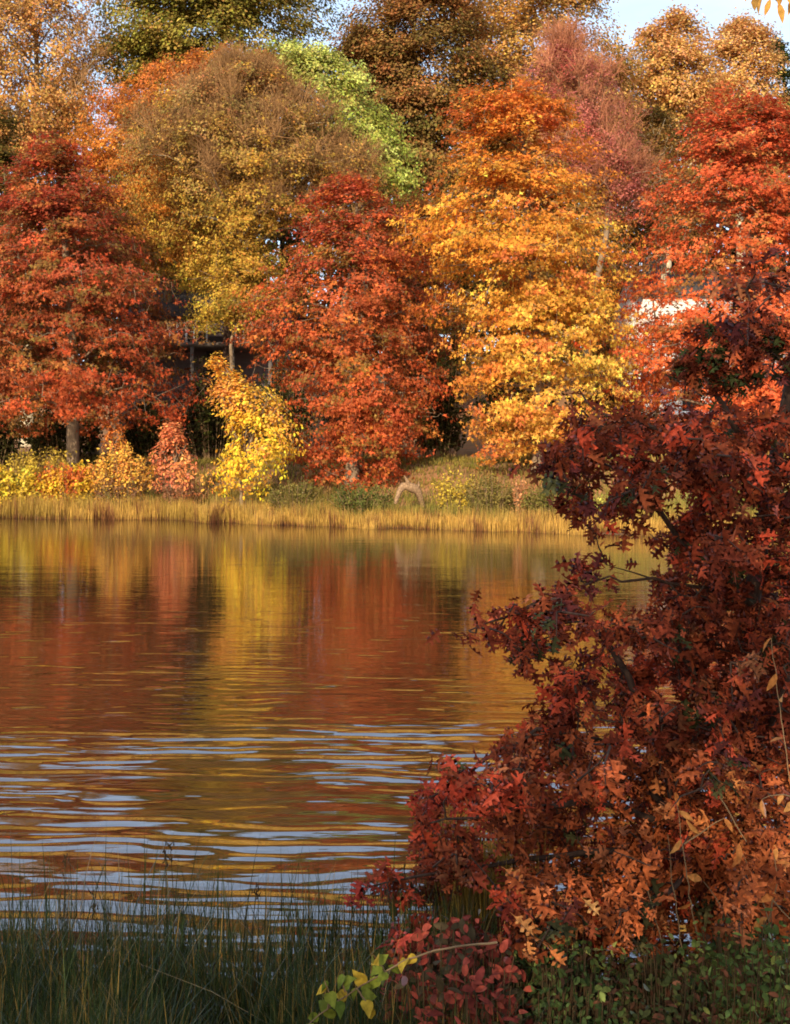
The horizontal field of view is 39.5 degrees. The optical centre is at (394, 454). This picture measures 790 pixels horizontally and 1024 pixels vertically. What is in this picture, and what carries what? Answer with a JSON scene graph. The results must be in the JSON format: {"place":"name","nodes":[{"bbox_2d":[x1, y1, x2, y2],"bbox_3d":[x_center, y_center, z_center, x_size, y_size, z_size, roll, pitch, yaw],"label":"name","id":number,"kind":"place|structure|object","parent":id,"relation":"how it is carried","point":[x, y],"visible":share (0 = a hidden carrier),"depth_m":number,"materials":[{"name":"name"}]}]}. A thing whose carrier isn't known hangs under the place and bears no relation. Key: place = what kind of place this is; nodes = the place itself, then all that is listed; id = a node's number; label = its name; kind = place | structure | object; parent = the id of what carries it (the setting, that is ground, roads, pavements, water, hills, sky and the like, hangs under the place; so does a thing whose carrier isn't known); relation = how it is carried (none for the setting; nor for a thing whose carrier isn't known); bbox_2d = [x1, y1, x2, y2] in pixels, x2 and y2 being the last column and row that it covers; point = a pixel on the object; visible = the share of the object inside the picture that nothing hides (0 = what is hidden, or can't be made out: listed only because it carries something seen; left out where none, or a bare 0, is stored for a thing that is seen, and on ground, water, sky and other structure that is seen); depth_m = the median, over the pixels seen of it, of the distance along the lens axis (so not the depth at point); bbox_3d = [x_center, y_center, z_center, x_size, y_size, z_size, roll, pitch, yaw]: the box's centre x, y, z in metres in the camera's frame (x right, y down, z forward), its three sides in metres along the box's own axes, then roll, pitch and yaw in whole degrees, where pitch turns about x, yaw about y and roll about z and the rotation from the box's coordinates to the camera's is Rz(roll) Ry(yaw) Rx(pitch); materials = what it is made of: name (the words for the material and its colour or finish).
{"place":"outdoors","nodes":[
{"label":"outdoors","id":0,"kind":"place"},
{"bbox_2d":[0,518,789,1023],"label":"water","id":1,"kind":"structure","parent":0,"point":[282,694],"depth_m":11.93,"materials":[{"name":"brown liquid"}]},
{"bbox_2d":[0,804,628,1023],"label":"marsh grass","id":2,"kind":"structure","parent":1,"relation":"in","point":[129,984],"depth_m":4.96,"materials":[{"name":"green plant"}]},
{"bbox_2d":[308,941,496,1023],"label":"leafy vine","id":3,"kind":"object","parent":2,"relation":"on","point":[367,995],"visible":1,"depth_m":4.27,"materials":[{"name":"green plant"}]},
{"bbox_2d":[0,0,789,362],"label":"sky","id":4,"kind":"structure","parent":0,"point":[632,13],"materials":[{"name":"white"}]},
{"bbox_2d":[0,359,789,535],"bbox_3d":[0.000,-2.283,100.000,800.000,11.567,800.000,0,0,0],"label":"ground","id":5,"kind":"structure","parent":0,"point":[469,448],"depth_m":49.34,"materials":[{"name":"green plant"}]},
{"bbox_2d":[0,399,27,465],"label":"evergreen bush","id":6,"kind":"object","parent":5,"relation":"on","point":[7,446],"visible":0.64,"depth_m":52.86,"materials":[{"name":"green plant"}]},
{"bbox_2d":[0,463,53,505],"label":"yellow bush","id":7,"kind":"object","parent":5,"relation":"on","point":[8,485],"visible":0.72,"depth_m":46.28,"materials":[{"name":"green plant"}]},
{"bbox_2d":[0,109,61,401],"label":"dark cedar","id":8,"kind":"object","parent":5,"relation":"on","point":[5,155],"visible":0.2,"depth_m":57.60,"materials":[{"name":"brown plant"}]},
{"bbox_2d":[5,446,76,497],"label":"yellow bush","id":9,"kind":"object","parent":5,"relation":"on","point":[30,460],"visible":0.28,"depth_m":47.73,"materials":[{"name":"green plant"}]},
{"bbox_2d":[34,460,85,501],"bbox_3d":[-14.093,1.354,46.468,2.220,2.292,1.999,0,0,0],"label":"sumac","id":10,"kind":"object","parent":5,"relation":"on","point":[66,478],"visible":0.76,"depth_m":46.15,"materials":[{"name":"orange plant"}]},
{"bbox_2d":[18,391,105,463],"bbox_3d":[-16.164,-1.286,53.607,4.601,3.776,3.356,0,0,0],"label":"evergreen bush","id":11,"kind":"object","parent":5,"relation":"on","point":[55,439],"visible":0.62,"depth_m":53.13,"materials":[{"name":"green plant"}]},
{"bbox_2d":[36,459,97,502],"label":"yellow bush","id":12,"kind":"object","parent":5,"relation":"on","point":[86,486],"visible":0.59,"depth_m":46.28,"materials":[{"name":"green plant"}]},
{"bbox_2d":[0,0,139,446],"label":"tan sycamore","id":13,"kind":"object","parent":5,"relation":"on","point":[51,95],"visible":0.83,"depth_m":68.27,"materials":[{"name":"orange plant"}]},
{"bbox_2d":[0,178,196,457],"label":"russet maple","id":14,"kind":"object","parent":5,"relation":"on","point":[150,310],"visible":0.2,"depth_m":53.67,"materials":[{"name":"red plant"}]},
{"bbox_2d":[0,129,214,474],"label":"pin oak","id":15,"kind":"object","parent":5,"relation":"on","point":[66,398],"visible":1,"depth_m":47.37,"materials":[{"name":"red plant"}]},
{"bbox_2d":[95,415,129,473],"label":"orange sapling","id":16,"kind":"object","parent":5,"relation":"on","point":[115,440],"visible":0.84,"depth_m":46.76,"materials":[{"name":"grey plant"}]},
{"bbox_2d":[87,469,150,507],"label":"dead weed clump","id":17,"kind":"object","parent":5,"relation":"on","point":[102,497],"visible":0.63,"depth_m":45.76,"materials":[{"name":"brown plant"}]},
{"bbox_2d":[81,441,157,503],"bbox_3d":[-11.550,0.963,46.445,3.222,3.095,2.226,0,0,0],"label":"yellow bush","id":18,"kind":"object","parent":5,"relation":"on","point":[125,473],"visible":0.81,"depth_m":46.03,"materials":[{"name":"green plant"}]},
{"bbox_2d":[119,395,190,458],"bbox_3d":[-11.894,-1.382,54.328,3.377,3.384,2.862,0,0,31],"label":"evergreen bush","id":19,"kind":"object","parent":5,"relation":"on","point":[144,441],"visible":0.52,"depth_m":53.87,"materials":[{"name":"green plant"}]},
{"bbox_2d":[145,419,205,504],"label":"orange sapling","id":20,"kind":"object","parent":5,"relation":"on","point":[171,433],"visible":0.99,"depth_m":45.47,"materials":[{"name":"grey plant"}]},
{"bbox_2d":[60,39,304,302],"bbox_3d":[-12.087,-11.455,61.746,14.120,22.807,11.277,0,0,0],"label":"orange maple","id":21,"kind":"object","parent":5,"relation":"on","point":[113,100],"visible":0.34,"depth_m":59.98,"materials":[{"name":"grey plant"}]},
{"bbox_2d":[159,476,211,506],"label":"dead weed clump","id":22,"kind":"object","parent":5,"relation":"on","point":[178,492],"visible":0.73,"depth_m":45.39,"materials":[{"name":"brown plant"}]},
{"bbox_2d":[47,0,348,289],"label":"dark oak","id":23,"kind":"object","parent":5,"relation":"on","point":[161,33],"visible":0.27,"depth_m":70.43,"materials":[{"name":"green plant"}]},
{"bbox_2d":[107,276,299,455],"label":"grey house","id":24,"kind":"structure","parent":5,"relation":"on","point":[243,359],"depth_m":59.98,"materials":[{"name":"brown"}]},
{"bbox_2d":[130,319,149,339],"bbox_3d":[-13.875,-6.777,59.940,1.080,1.280,0.050,0,0,0],"label":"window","id":25,"kind":"structure","parent":24,"relation":"in","point":[140,319],"depth_m":59.95,"materials":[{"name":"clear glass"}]},
{"bbox_2d":[187,320,207,341],"bbox_3d":[-10.806,-6.701,59.940,1.180,1.280,0.050,0,0,0],"label":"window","id":26,"kind":"structure","parent":24,"relation":"in","point":[205,336],"depth_m":59.95,"materials":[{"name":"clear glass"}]},
{"bbox_2d":[206,336,222,374],"bbox_3d":[-9.783,-5.398,59.949,1.000,2.100,0.038,0,0,0],"label":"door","id":27,"kind":"structure","parent":24,"relation":"in","point":[211,338],"depth_m":59.93,"materials":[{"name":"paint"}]},
{"bbox_2d":[235,318,251,338],"bbox_3d":[-8.274,-6.905,59.940,0.930,1.180,0.050,0,0,0],"label":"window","id":28,"kind":"structure","parent":24,"relation":"in","point":[240,318],"depth_m":59.95,"materials":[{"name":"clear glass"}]},
{"bbox_2d":[167,355,250,459],"bbox_3d":[-9.210,-2.278,55.012,4.104,5.467,3.237,0,0,0],"label":"evergreen bush","id":29,"kind":"object","parent":5,"relation":"on","point":[205,437],"visible":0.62,"depth_m":54.62,"materials":[{"name":"green plant"}]},
{"bbox_2d":[175,232,295,455],"bbox_3d":[-7.963,-5.440,55.121,6.250,11.559,5.882,0,0,0],"label":"golden hawthorn","id":30,"kind":"object","parent":5,"relation":"on","point":[238,283],"visible":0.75,"depth_m":54.14,"materials":[{"name":"yellow plant"}]},
{"bbox_2d":[193,351,309,506],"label":"yellow sapling","id":31,"kind":"object","parent":5,"relation":"on","point":[230,383],"visible":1,"depth_m":42.94,"materials":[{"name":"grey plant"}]},
{"bbox_2d":[105,33,403,454],"bbox_3d":[-7.211,-10.654,56.582,15.901,21.941,12.200,0,0,0],"label":"weeping elm","id":32,"kind":"object","parent":5,"relation":"on","point":[230,100],"visible":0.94,"depth_m":54.33,"materials":[{"name":"brown plant"}]},
{"bbox_2d":[246,344,324,455],"bbox_3d":[-5.532,-2.613,54.125,4.203,5.760,3.104,0,0,0],"label":"evergreen bush","id":33,"kind":"object","parent":5,"relation":"on","point":[286,394],"visible":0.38,"depth_m":53.56,"materials":[{"name":"green plant"}]},
{"bbox_2d":[264,475,329,515],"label":"green bush","id":34,"kind":"object","parent":5,"relation":"on","point":[276,500],"visible":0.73,"depth_m":41.72,"materials":[{"name":"green plant"}]},
{"bbox_2d":[248,31,426,390],"bbox_3d":[-3.213,-11.755,60.757,8.893,23.158,8.700,0,0,-44],"label":"lime green tree","id":35,"kind":"object","parent":5,"relation":"on","point":[310,61],"visible":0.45,"depth_m":59.45,"materials":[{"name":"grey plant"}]},
{"bbox_2d":[221,165,461,491],"bbox_3d":[-2.631,-5.178,45.591,10.200,13.446,7.796,0,0,20],"label":"pin oak","id":36,"kind":"object","parent":5,"relation":"on","point":[381,419],"visible":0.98,"depth_m":44.33,"materials":[{"name":"red plant"}]},
{"bbox_2d":[314,386,383,457],"bbox_3d":[-1.796,-1.824,52.664,4.158,4.097,3.142,0,0,0],"label":"evergreen bush","id":37,"kind":"object","parent":5,"relation":"on","point":[339,418],"visible":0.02,"depth_m":52.23,"materials":[{"name":"green plant"}]},
{"bbox_2d":[322,481,393,515],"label":"green bush","id":38,"kind":"object","parent":5,"relation":"on","point":[356,500],"visible":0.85,"depth_m":40.80,"materials":[{"name":"green plant"}]},
{"bbox_2d":[0,485,776,539],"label":"reeds","id":39,"kind":"object","parent":5,"relation":"on","point":[216,512],"visible":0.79,"depth_m":40.68,"materials":[{"name":"yellow plant"}]},
{"bbox_2d":[0,68,789,388],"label":"distant woods","id":40,"kind":"object","parent":5,"relation":"on","point":[284,240],"visible":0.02,"depth_m":93.57,"materials":[{"name":"brown plant"}]},
{"bbox_2d":[394,475,424,505],"bbox_3d":[0.546,1.366,41.041,1.282,1.217,0.374,0,0,-19],"label":"driftwood","id":41,"kind":"object","parent":5,"relation":"on","point":[408,485],"visible":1,"depth_m":40.90,"materials":[{"name":"beige wood"}]},
{"bbox_2d":[366,190,481,456],"bbox_3d":[1.304,-6.199,52.864,6.175,12.928,4.837,0,0,0],"label":"tawny maple","id":42,"kind":"object","parent":5,"relation":"on","point":[412,280],"visible":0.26,"depth_m":52.27,"materials":[{"name":"orange plant"}]},
{"bbox_2d":[313,0,541,423],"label":"copper beech","id":43,"kind":"object","parent":5,"relation":"on","point":[398,58],"visible":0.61,"depth_m":68.33,"materials":[{"name":"brown plant"}]},
{"bbox_2d":[405,354,476,457],"bbox_3d":[2.023,-2.184,50.664,3.536,4.953,2.523,0,0,0],"label":"evergreen bush","id":44,"kind":"object","parent":5,"relation":"on","point":[451,440],"visible":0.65,"depth_m":50.26,"materials":[{"name":"green plant"}]},
{"bbox_2d":[430,467,479,511],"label":"yellow bush","id":45,"kind":"object","parent":5,"relation":"on","point":[445,493],"visible":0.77,"depth_m":40.84,"materials":[{"name":"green plant"}]},
{"bbox_2d":[376,905,535,1023],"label":"red bramble","id":46,"kind":"object","parent":5,"relation":"on","point":[451,971],"visible":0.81,"depth_m":4.49,"materials":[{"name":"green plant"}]},
{"bbox_2d":[461,471,518,517],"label":"green bush","id":47,"kind":"object","parent":5,"relation":"on","point":[487,493],"visible":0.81,"depth_m":39.87,"materials":[{"name":"green plant"}]},
{"bbox_2d":[478,966,548,1023],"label":"brown weed","id":48,"kind":"object","parent":5,"relation":"on","point":[520,994],"visible":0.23,"depth_m":4.59,"materials":[{"name":"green plant"}]},
{"bbox_2d":[473,348,560,454],"bbox_3d":[5.767,-2.625,51.487,4.301,5.422,3.114,0,0,0],"label":"evergreen bush","id":49,"kind":"object","parent":5,"relation":"on","point":[502,391],"visible":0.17,"depth_m":51.00,"materials":[{"name":"green plant"}]},
{"bbox_2d":[509,475,529,513],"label":"peach sapling","id":50,"kind":"object","parent":5,"relation":"on","point":[517,499],"visible":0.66,"depth_m":39.31,"materials":[{"name":"orange plant"}]},
{"bbox_2d":[386,66,658,473],"bbox_3d":[5.082,-7.330,43.313,11.154,16.212,10.424,0,0,0],"label":"sugar maple","id":51,"kind":"object","parent":5,"relation":"on","point":[536,306],"visible":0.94,"depth_m":42.17,"materials":[{"name":"orange plant"}]},
{"bbox_2d":[519,477,572,518],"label":"green bush","id":52,"kind":"object","parent":5,"relation":"on","point":[537,500],"visible":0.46,"depth_m":38.81,"materials":[{"name":"green plant"}]},
{"bbox_2d":[448,0,666,392],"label":"golden oak","id":53,"kind":"object","parent":5,"relation":"on","point":[521,14],"visible":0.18,"depth_m":72.72,"materials":[{"name":"orange plant"}]},
{"bbox_2d":[343,245,789,1009],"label":"oak sapling","id":54,"kind":"object","parent":5,"relation":"on","point":[723,739],"visible":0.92,"depth_m":5.46,"materials":[{"name":"red plant"}]},
{"bbox_2d":[508,919,641,1023],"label":"green bush","id":55,"kind":"object","parent":5,"relation":"on","point":[574,987],"visible":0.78,"depth_m":4.64,"materials":[{"name":"green plant"}]},
{"bbox_2d":[514,941,625,973],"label":"leafy sprig","id":56,"kind":"object","parent":55,"relation":"on","point":[613,945],"visible":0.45,"depth_m":4.90,"materials":[{"name":"orange plant"}]},
{"bbox_2d":[505,5,674,407],"bbox_3d":[9.503,-11.392,55.043,8.486,22.484,6.335,0,0,0],"label":"pink maple","id":57,"kind":"object","parent":5,"relation":"on","point":[563,54],"visible":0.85,"depth_m":54.03,"materials":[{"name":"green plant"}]},
{"bbox_2d":[561,358,654,452],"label":"tree","id":58,"kind":"object","parent":5,"relation":"on","point":[612,398],"visible":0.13,"depth_m":52.57,"materials":[{"name":"green plant"}]},
{"bbox_2d":[604,44,637,269],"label":"conifer","id":59,"kind":"object","parent":5,"relation":"on","point":[624,49],"visible":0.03,"depth_m":79.80,"materials":[{"name":"green plant"}]},
{"bbox_2d":[594,487,649,519],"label":"green bush","id":60,"kind":"object","parent":5,"relation":"on","point":[600,500],"visible":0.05,"depth_m":37.91,"materials":[{"name":"green plant"}]},
{"bbox_2d":[646,883,669,969],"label":"dry stem","id":61,"kind":"object","parent":5,"relation":"on","point":[656,923],"visible":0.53,"depth_m":5.00,"materials":[{"name":"brown plant"}]},
{"bbox_2d":[599,102,718,287],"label":"tree","id":62,"kind":"object","parent":5,"relation":"on","point":[658,119],"visible":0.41,"depth_m":59.28,"materials":[{"name":"brown plant"}]},
{"bbox_2d":[585,922,735,1023],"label":"green bush","id":63,"kind":"object","parent":5,"relation":"on","point":[654,986],"visible":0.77,"depth_m":4.67,"materials":[{"name":"green plant"}]},
{"bbox_2d":[599,281,730,433],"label":"vermilion maple","id":64,"kind":"object","parent":5,"relation":"on","point":[652,300],"visible":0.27,"depth_m":49.05,"materials":[{"name":"red plant"}]},
{"bbox_2d":[667,834,683,956],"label":"dry stem","id":65,"kind":"object","parent":5,"relation":"on","point":[674,895],"visible":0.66,"depth_m":5.10,"materials":[{"name":"brown plant"}]},
{"bbox_2d":[607,0,752,271],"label":"tan oak","id":66,"kind":"object","parent":5,"relation":"on","point":[679,92],"visible":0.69,"depth_m":75.52,"materials":[{"name":"orange plant"}]},
{"bbox_2d":[571,78,789,450],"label":"red oak","id":67,"kind":"object","parent":5,"relation":"on","point":[736,139],"visible":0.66,"depth_m":43.81,"materials":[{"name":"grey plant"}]},
{"bbox_2d":[606,259,789,431],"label":"white house","id":68,"kind":"structure","parent":5,"relation":"on","point":[671,308],"depth_m":59.00,"materials":[{"name":"paint"}]},
{"bbox_2d":[640,367,656,396],"bbox_3d":[13.643,-3.898,58.940,1.130,1.580,0.050,0,0,0],"label":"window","id":69,"kind":"structure","parent":68,"relation":"in","point":[646,367],"depth_m":58.95,"materials":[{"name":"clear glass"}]},
{"bbox_2d":[682,381,700,410],"bbox_3d":[15.907,-3.313,58.924,1.000,2.100,0.088,0,0,0],"label":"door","id":70,"kind":"structure","parent":68,"relation":"in","point":[684,403],"depth_m":58.93,"materials":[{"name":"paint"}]},
{"bbox_2d":[670,793,732,952],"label":"amber sapling","id":71,"kind":"object","parent":5,"relation":"on","point":[693,877],"visible":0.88,"depth_m":4.99,"materials":[{"name":"orange plant"}]},
{"bbox_2d":[703,881,739,938],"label":"dry stem","id":72,"kind":"object","parent":5,"relation":"on","point":[717,901],"visible":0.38,"depth_m":5.00,"materials":[{"name":"brown plant"}]},
{"bbox_2d":[673,483,788,512],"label":"green bush","id":73,"kind":"object","parent":5,"relation":"on","point":[743,499],"visible":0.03,"depth_m":36.74,"materials":[{"name":"green plant"}]},
{"bbox_2d":[674,903,789,1023],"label":"green bush","id":74,"kind":"object","parent":5,"relation":"on","point":[758,985],"visible":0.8,"depth_m":4.67,"materials":[{"name":"green plant"}]},
{"bbox_2d":[719,797,746,841],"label":"dry stem","id":75,"kind":"object","parent":5,"relation":"on","point":[731,816],"visible":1,"depth_m":5.00,"materials":[{"name":"brown plant"}]},
{"bbox_2d":[686,7,789,267],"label":"tan oak","id":76,"kind":"object","parent":5,"relation":"on","point":[740,42],"visible":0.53,"depth_m":77.67,"materials":[{"name":"orange plant"}]},
{"bbox_2d":[732,844,789,952],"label":"amber sapling","id":77,"kind":"object","parent":5,"relation":"on","point":[737,860],"visible":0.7,"depth_m":4.88,"materials":[{"name":"orange plant"}]},
{"bbox_2d":[745,0,789,23],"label":"overhanging tree","id":78,"kind":"object","parent":5,"relation":"on","point":[767,7],"visible":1,"depth_m":4.15,"materials":[{"name":"orange plant"}]},
{"bbox_2d":[748,33,789,270],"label":"conifer","id":79,"kind":"object","parent":5,"relation":"on","point":[782,47],"visible":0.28,"depth_m":81.50,"materials":[{"name":"green plant"}]},
{"bbox_2d":[760,638,789,817],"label":"amber sapling","id":80,"kind":"object","parent":5,"relation":"on","point":[772,681],"visible":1,"depth_m":5.00,"materials":[{"name":"orange plant"}]}
]}

